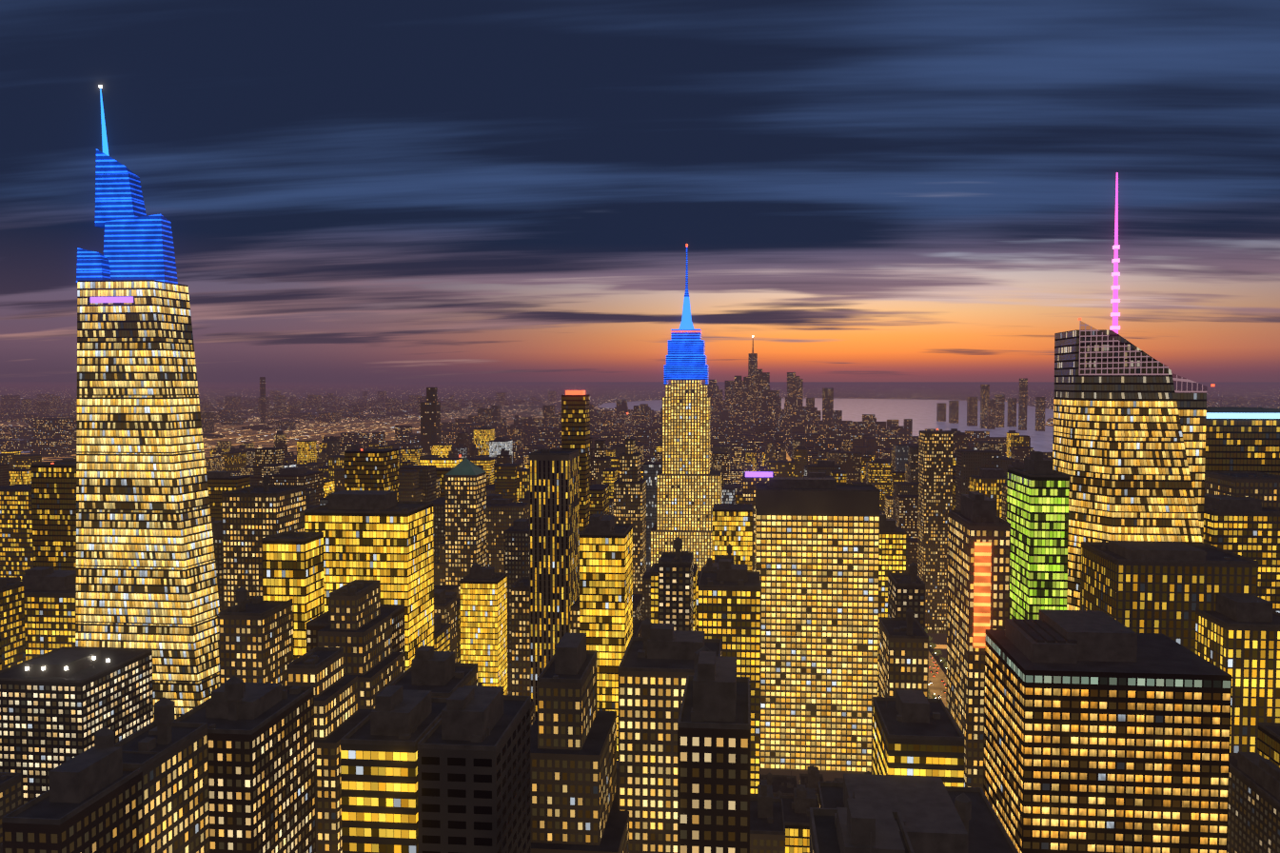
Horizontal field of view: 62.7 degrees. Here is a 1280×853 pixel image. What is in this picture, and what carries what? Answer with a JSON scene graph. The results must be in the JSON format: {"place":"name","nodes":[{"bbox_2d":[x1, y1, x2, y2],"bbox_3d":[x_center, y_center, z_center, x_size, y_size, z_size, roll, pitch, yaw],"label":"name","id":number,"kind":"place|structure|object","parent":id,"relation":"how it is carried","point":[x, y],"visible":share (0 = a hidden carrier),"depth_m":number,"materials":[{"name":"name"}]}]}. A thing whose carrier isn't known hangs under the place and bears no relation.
{"place":"outdoors","nodes":[
{"label":"outdoors","id":0,"kind":"place"},
{"bbox_2d":[0,397,1053,453],"bbox_3d":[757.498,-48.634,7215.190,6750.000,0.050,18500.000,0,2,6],"label":"water","id":1,"kind":"structure","parent":0,"point":[921,414],"depth_m":8513.96,"materials":[{"name":"black liquid"}]},
{"bbox_2d":[0,384,1279,784],"bbox_3d":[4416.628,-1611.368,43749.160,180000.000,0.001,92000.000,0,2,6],"label":"ground","id":2,"kind":"structure","parent":0,"point":[318,430],"depth_m":19543.48,"materials":[{"name":"grey"}]},
{"bbox_2d":[0,84,1279,852],"bbox_3d":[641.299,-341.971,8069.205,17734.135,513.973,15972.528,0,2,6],"label":"city","id":3,"kind":"object","parent":2,"relation":"on","point":[580,621],"visible":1,"depth_m":521.83,"materials":[{"name":"yellow glass"}]},
{"bbox_2d":[0,0,1279,384],"label":"sky","id":4,"kind":"structure","parent":0,"point":[349,191],"materials":[{"name":"blue"}]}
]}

